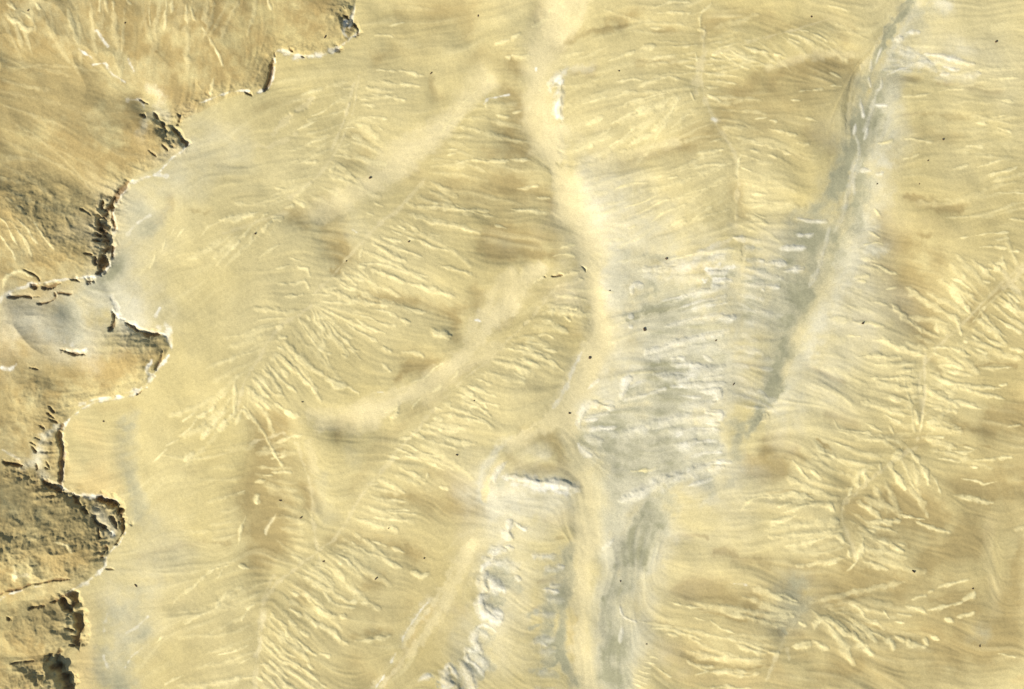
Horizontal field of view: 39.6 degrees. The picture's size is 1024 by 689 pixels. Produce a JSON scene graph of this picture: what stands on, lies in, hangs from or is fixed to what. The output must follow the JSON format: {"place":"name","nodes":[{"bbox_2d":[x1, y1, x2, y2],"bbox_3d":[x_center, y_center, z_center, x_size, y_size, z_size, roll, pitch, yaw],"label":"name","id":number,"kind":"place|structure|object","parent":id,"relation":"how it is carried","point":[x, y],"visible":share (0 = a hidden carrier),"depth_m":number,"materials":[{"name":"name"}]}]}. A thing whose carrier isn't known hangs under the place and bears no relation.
{"place":"outdoors","nodes":[
{"label":"outdoors","id":0,"kind":"place"},
{"bbox_2d":[0,0,355,688],"bbox_3d":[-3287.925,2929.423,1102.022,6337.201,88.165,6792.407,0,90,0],"label":"hills","id":1,"kind":"structure","parent":0,"point":[100,100],"depth_m":1109.67,"materials":[{"name":"stone"}]},
{"bbox_2d":[59,9,355,595],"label":"cliff edge","id":2,"kind":"object","parent":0,"point":[167,333],"visible":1,"depth_m":1116.01,"materials":[{"name":"beige stone"}]},
{"bbox_2d":[60,0,1023,688],"bbox_3d":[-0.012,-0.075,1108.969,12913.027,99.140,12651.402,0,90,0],"label":"ground","id":3,"kind":"structure","parent":0,"point":[874,464],"depth_m":1112.06,"materials":[{"name":"beige sand"}]},
{"bbox_2d":[487,0,625,688],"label":"dry riverbed","id":4,"kind":"structure","parent":3,"relation":"attached to","point":[556,26],"depth_m":1114.64,"materials":[{"name":"beige sand"}]},
{"bbox_2d":[453,0,942,688],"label":"dry wash","id":5,"kind":"object","parent":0,"point":[659,428],"visible":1,"depth_m":1114.25}
]}

